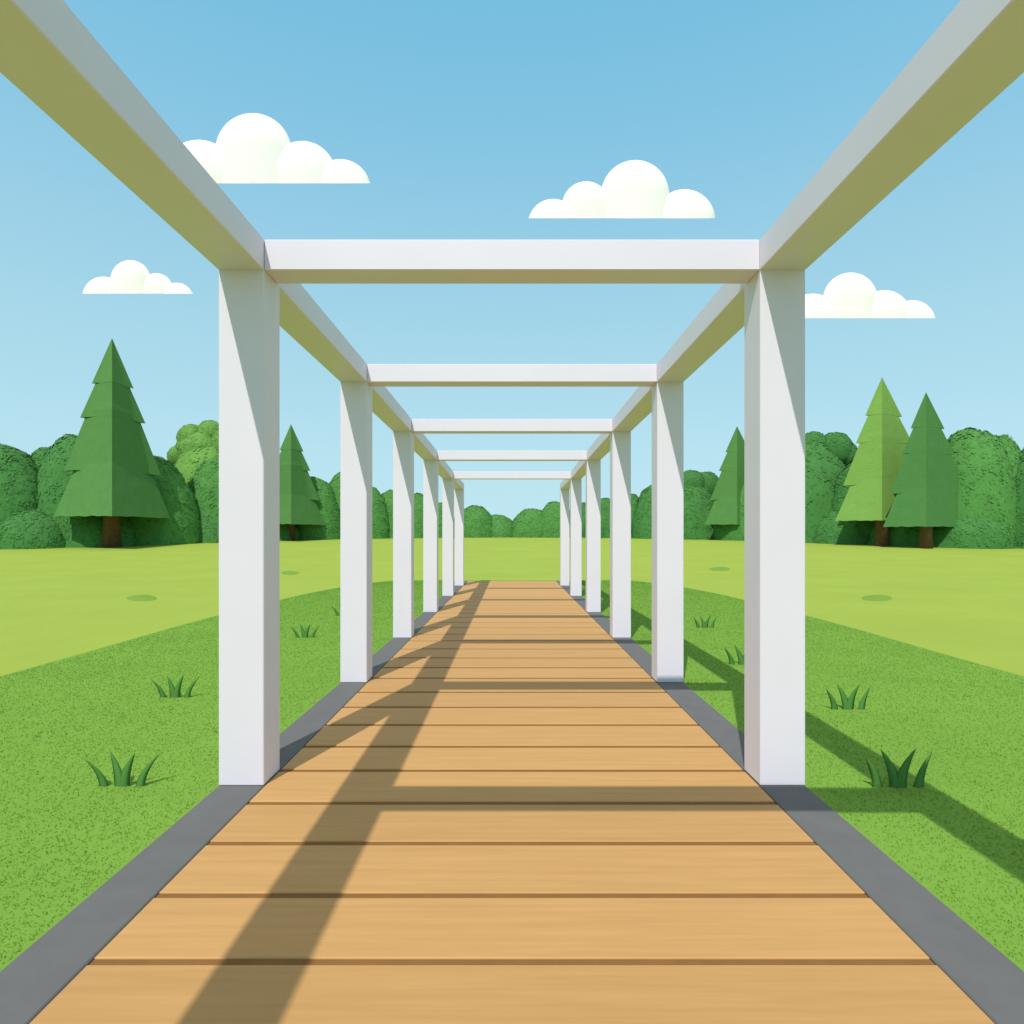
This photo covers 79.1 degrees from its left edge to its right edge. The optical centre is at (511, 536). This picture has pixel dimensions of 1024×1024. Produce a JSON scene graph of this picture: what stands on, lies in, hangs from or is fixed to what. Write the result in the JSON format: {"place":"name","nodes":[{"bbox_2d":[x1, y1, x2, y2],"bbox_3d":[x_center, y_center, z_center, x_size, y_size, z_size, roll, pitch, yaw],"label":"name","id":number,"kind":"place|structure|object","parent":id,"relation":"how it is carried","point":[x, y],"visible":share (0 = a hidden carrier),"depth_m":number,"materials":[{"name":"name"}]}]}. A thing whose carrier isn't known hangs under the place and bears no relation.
{"place":"outdoors","nodes":[
{"label":"outdoors","id":0,"kind":"place"},
{"bbox_2d":[82,260,193,293],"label":"cloud","id":1,"kind":"structure","parent":0,"point":[131,277],"depth_m":514.83,"materials":[{"name":"white"}]},
{"bbox_2d":[183,113,369,182],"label":"cloud","id":2,"kind":"structure","parent":0,"point":[253,148],"depth_m":411.84,"materials":[{"name":"white"}]},
{"bbox_2d":[0,580,1023,970],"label":"lawn","id":3,"kind":"structure","parent":0,"point":[1004,908],"depth_m":4.43,"materials":[{"name":"green plant"}]},
{"bbox_2d":[83,751,158,786],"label":"grass tuft","id":4,"kind":"object","parent":3,"relation":"on","point":[121,778],"visible":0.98,"depth_m":3.78,"materials":[{"name":"green plant"}]},
{"bbox_2d":[152,675,198,697],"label":"grass tuft","id":5,"kind":"object","parent":3,"relation":"on","point":[175,692],"visible":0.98,"depth_m":5.87,"materials":[{"name":"green plant"}]},
{"bbox_2d":[290,624,318,637],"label":"grass tuft","id":6,"kind":"object","parent":3,"relation":"on","point":[305,634],"visible":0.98,"depth_m":9.36,"materials":[{"name":"green plant"}]},
{"bbox_2d":[693,615,716,627],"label":"grass tuft","id":7,"kind":"object","parent":3,"relation":"on","point":[704,624],"visible":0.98,"depth_m":10.38,"materials":[{"name":"green plant"}]},
{"bbox_2d":[724,645,743,664],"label":"grass tuft","id":8,"kind":"object","parent":3,"relation":"on","point":[740,658],"visible":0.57,"depth_m":7.38,"materials":[{"name":"green plant"}]},
{"bbox_2d":[826,683,870,709],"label":"grass tuft","id":9,"kind":"object","parent":3,"relation":"on","point":[847,703],"visible":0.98,"depth_m":5.46,"materials":[{"name":"green plant"}]},
{"bbox_2d":[865,749,931,787],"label":"grass tuft","id":10,"kind":"object","parent":3,"relation":"on","point":[897,779],"visible":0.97,"depth_m":3.76,"materials":[{"name":"green plant"}]},
{"bbox_2d":[0,538,1023,675],"bbox_3d":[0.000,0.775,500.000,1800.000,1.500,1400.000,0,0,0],"label":"ground","id":11,"kind":"structure","parent":0,"point":[56,604],"depth_m":20.33,"materials":[{"name":"green plant"}]},
{"bbox_2d":[0,444,38,524],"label":"bush","id":12,"kind":"object","parent":11,"relation":"on","point":[18,482],"visible":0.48,"depth_m":45.52,"materials":[{"name":"green plant"}]},
{"bbox_2d":[0,508,65,548],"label":"shrub","id":13,"kind":"object","parent":11,"relation":"on","point":[33,528],"visible":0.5,"depth_m":44.73,"materials":[{"name":"green plant"}]},
{"bbox_2d":[30,433,82,541],"bbox_3d":[-34.768,0.639,48.622,7.511,17.487,5.757,0,0,0],"label":"bush","id":14,"kind":"object","parent":11,"relation":"on","point":[53,477],"visible":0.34,"depth_m":46.49,"materials":[{"name":"green plant"}]},
{"bbox_2d":[65,516,136,547],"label":"shrub","id":15,"kind":"object","parent":11,"relation":"on","point":[86,532],"visible":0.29,"depth_m":46.41,"materials":[{"name":"green plant"}]},
{"bbox_2d":[54,339,170,547],"bbox_3d":[-30.027,-6.982,46.541,5.814,15.911,7.344,0,0,6],"label":"conifer","id":16,"kind":"object","parent":11,"relation":"on","point":[112,465],"visible":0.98,"depth_m":45.40,"materials":[{"name":"green plant"}]},
{"bbox_2d":[126,595,156,600],"bbox_3d":[-9.263,1.521,15.502,0.734,0.028,2.286,0,0,-35],"label":"turf patch","id":17,"kind":"object","parent":11,"relation":"on","point":[142,598],"visible":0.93,"depth_m":15.28,"materials":[{"name":"green plant"}]},
{"bbox_2d":[128,455,199,545],"bbox_3d":[-30.960,0.511,52.004,9.390,14.796,6.680,0,0,0],"label":"bush","id":18,"kind":"object","parent":11,"relation":"on","point":[181,526],"visible":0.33,"depth_m":50.33,"materials":[{"name":"green plant"}]},
{"bbox_2d":[167,420,218,486],"bbox_3d":[-27.969,-0.354,56.483,7.367,20.733,6.430,0,0,0],"label":"bush","id":19,"kind":"object","parent":11,"relation":"on","point":[192,450],"visible":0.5,"depth_m":55.03,"materials":[{"name":"green plant"}]},
{"bbox_2d":[189,455,218,519],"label":"bush","id":20,"kind":"object","parent":11,"relation":"on","point":[204,486],"visible":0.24,"depth_m":53.39,"materials":[{"name":"green plant"}]},
{"bbox_2d":[199,516,218,542],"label":"shrub","id":21,"kind":"object","parent":11,"relation":"on","point":[209,529],"visible":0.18,"depth_m":52.59,"materials":[{"name":"green plant"}]},
{"bbox_2d":[0,581,467,1023],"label":"kerb","id":22,"kind":"structure","parent":11,"relation":"on","point":[39,975],"depth_m":2.67,"materials":[{"name":"grey concrete"}]},
{"bbox_2d":[0,0,1023,784],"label":"pergola","id":23,"kind":"object","parent":22,"relation":"on","point":[62,70],"visible":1,"depth_m":3.75,"materials":[{"name":"white paint"}]},
{"bbox_2d":[281,571,298,574],"bbox_3d":[-9.172,1.489,25.653,0.850,0.055,2.748,0,0,-22],"label":"turf patch","id":24,"kind":"object","parent":11,"relation":"on","point":[289,572],"visible":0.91,"depth_m":25.51,"materials":[{"name":"green plant"}]},
{"bbox_2d":[280,524,300,540],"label":"shrub","id":25,"kind":"object","parent":11,"relation":"on","point":[284,533],"visible":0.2,"depth_m":57.01,"materials":[{"name":"green plant"}]},
{"bbox_2d":[280,425,324,540],"bbox_3d":[-20.535,-4.992,57.609,4.617,11.016,5.832,0,0,19],"label":"conifer","id":26,"kind":"object","parent":11,"relation":"on","point":[298,496],"visible":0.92,"depth_m":56.84,"materials":[{"name":"green plant"}]},
{"bbox_2d":[296,476,339,539],"bbox_3d":[-19.563,0.197,61.205,6.155,12.361,5.229,0,0,0],"label":"bush","id":27,"kind":"object","parent":11,"relation":"on","point":[327,506],"visible":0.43,"depth_m":59.59,"materials":[{"name":"green plant"}]},
{"bbox_2d":[329,472,339,508],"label":"bush","id":28,"kind":"object","parent":11,"relation":"on","point":[334,483],"visible":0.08,"depth_m":61.55,"materials":[{"name":"green plant"}]},
{"bbox_2d":[372,487,389,538],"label":"bush","id":29,"kind":"object","parent":11,"relation":"on","point":[380,524],"visible":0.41,"depth_m":62.29,"materials":[{"name":"green plant"}]},
{"bbox_2d":[381,489,392,537],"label":"bush","id":30,"kind":"object","parent":11,"relation":"on","point":[387,495],"visible":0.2,"depth_m":63.39,"materials":[{"name":"green plant"}]},
{"bbox_2d":[414,493,422,537],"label":"bush","id":31,"kind":"object","parent":11,"relation":"on","point":[418,515],"visible":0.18,"depth_m":64.29,"materials":[{"name":"green plant"}]},
{"bbox_2d":[438,502,454,537],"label":"bush","id":32,"kind":"object","parent":11,"relation":"on","point":[440,520],"visible":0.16,"depth_m":65.60,"materials":[{"name":"green plant"}]},
{"bbox_2d":[464,505,491,537],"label":"bush","id":33,"kind":"object","parent":11,"relation":"on","point":[477,521],"visible":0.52,"depth_m":66.71,"materials":[{"name":"green plant"}]},
{"bbox_2d":[491,514,512,537],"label":"bush","id":34,"kind":"object","parent":11,"relation":"on","point":[502,526],"visible":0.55,"depth_m":67.42,"materials":[{"name":"green plant"}]},
{"bbox_2d":[29,581,994,1023],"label":"boardwalk","id":35,"kind":"structure","parent":11,"relation":"on","point":[511,803],"depth_m":2.70,"materials":[{"name":"brown wood"}]},
{"bbox_2d":[512,508,541,537],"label":"bush","id":36,"kind":"object","parent":11,"relation":"on","point":[526,523],"visible":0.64,"depth_m":67.01,"materials":[{"name":"green plant"}]},
{"bbox_2d":[541,501,569,537],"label":"bush","id":37,"kind":"object","parent":11,"relation":"on","point":[550,519],"visible":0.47,"depth_m":66.46,"materials":[{"name":"green plant"}]},
{"bbox_2d":[569,502,585,537],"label":"bush","id":38,"kind":"object","parent":11,"relation":"on","point":[583,516],"visible":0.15,"depth_m":65.76,"materials":[{"name":"green plant"}]},
{"bbox_2d":[584,498,609,537],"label":"bush","id":39,"kind":"object","parent":11,"relation":"on","point":[605,517],"visible":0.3,"depth_m":64.34,"materials":[{"name":"green plant"}]},
{"bbox_2d":[631,494,638,537],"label":"bush","id":40,"kind":"object","parent":11,"relation":"on","point":[634,498],"visible":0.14,"depth_m":63.75,"materials":[{"name":"green plant"}]},
{"bbox_2d":[631,485,651,538],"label":"bush","id":41,"kind":"object","parent":11,"relation":"on","point":[641,526],"visible":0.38,"depth_m":62.21,"materials":[{"name":"green plant"}]},
{"bbox_2d":[684,470,718,539],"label":"bush","id":42,"kind":"object","parent":11,"relation":"on","point":[699,487],"visible":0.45,"depth_m":59.84,"materials":[{"name":"green plant"}]},
{"bbox_2d":[709,567,729,570],"bbox_3d":[9.422,1.448,28.086,1.024,0.078,3.305,0,0,21],"label":"turf patch","id":43,"kind":"object","parent":11,"relation":"on","point":[719,569],"visible":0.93,"depth_m":27.66,"materials":[{"name":"green plant"}]},
{"bbox_2d":[704,427,743,524],"bbox_3d":[21.737,-4.899,58.977,3.687,10.830,7.479,0,0,43],"label":"conifer","id":44,"kind":"object","parent":11,"relation":"on","point":[725,496],"visible":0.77,"depth_m":57.31,"materials":[{"name":"green plant"}]},
{"bbox_2d":[713,485,743,540],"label":"bush","id":45,"kind":"object","parent":11,"relation":"on","point":[731,532],"visible":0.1,"depth_m":57.09,"materials":[{"name":"green plant"}]},
{"bbox_2d":[556,581,1023,1023],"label":"kerb","id":46,"kind":"structure","parent":11,"relation":"on","point":[984,975],"depth_m":2.67,"materials":[{"name":"grey concrete"}]},
{"bbox_2d":[805,431,857,542],"bbox_3d":[26.689,0.090,55.737,8.909,19.322,7.136,0,0,0],"label":"bush","id":47,"kind":"object","parent":11,"relation":"on","point":[829,456],"visible":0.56,"depth_m":53.30,"materials":[{"name":"green plant"}]},
{"bbox_2d":[812,511,868,544],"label":"shrub","id":48,"kind":"object","parent":11,"relation":"on","point":[829,529],"visible":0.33,"depth_m":50.73,"materials":[{"name":"green plant"}]},
{"bbox_2d":[830,460,874,543],"bbox_3d":[30.239,0.467,52.632,7.321,15.000,6.171,0,0,0],"label":"bush","id":49,"kind":"object","parent":11,"relation":"on","point":[840,494],"visible":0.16,"depth_m":51.75,"materials":[{"name":"green plant"}]},
{"bbox_2d":[835,378,908,546],"bbox_3d":[29.799,-5.731,49.255,8.270,13.284,4.077,0,0,-36],"label":"conifer","id":50,"kind":"object","parent":11,"relation":"on","point":[879,456],"visible":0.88,"depth_m":47.81,"materials":[{"name":"green plant"}]},
{"bbox_2d":[861,595,891,600],"bbox_3d":[9.144,1.521,15.528,0.740,0.028,2.265,0,0,34],"label":"turf patch","id":51,"kind":"object","parent":11,"relation":"on","point":[877,598],"visible":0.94,"depth_m":15.28,"materials":[{"name":"green plant"}]},
{"bbox_2d":[867,524,919,546],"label":"shrub","id":52,"kind":"object","parent":11,"relation":"on","point":[903,536],"visible":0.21,"depth_m":47.45,"materials":[{"name":"green plant"}]},
{"bbox_2d":[883,393,958,548],"bbox_3d":[31.246,-4.772,46.269,6.940,11.607,3.422,0,0,-33],"label":"conifer","id":53,"kind":"object","parent":11,"relation":"on","point":[925,488],"visible":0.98,"depth_m":45.20,"materials":[{"name":"green plant"}]},
{"bbox_2d":[932,516,1016,548],"bbox_3d":[34.646,0.680,47.151,6.480,6.462,5.593,0,0,0],"label":"shrub","id":54,"kind":"object","parent":11,"relation":"on","point":[969,533],"visible":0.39,"depth_m":44.94,"materials":[{"name":"green plant"}]},
{"bbox_2d":[947,427,1021,536],"bbox_3d":[35.971,0.858,47.750,8.013,18.744,5.862,0,0,0],"label":"bush","id":55,"kind":"object","parent":11,"relation":"on","point":[987,463],"visible":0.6,"depth_m":45.67,"materials":[{"name":"green plant"}]},
{"bbox_2d":[1015,447,1023,548],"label":"bush","id":56,"kind":"object","parent":11,"relation":"on","point":[1019,481],"visible":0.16,"depth_m":45.20,"materials":[{"name":"green plant"}]},
{"bbox_2d":[0,0,1023,520],"label":"sky","id":57,"kind":"structure","parent":0,"point":[461,118],"materials":[{"name":"blue"}]},
{"bbox_2d":[529,160,714,217],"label":"cloud","id":58,"kind":"structure","parent":0,"point":[634,189],"depth_m":423.36,"materials":[{"name":"white"}]},
{"bbox_2d":[805,273,934,317],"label":"cloud","id":59,"kind":"structure","parent":0,"point":[850,295],"depth_m":463.25,"materials":[{"name":"white"}]}
]}

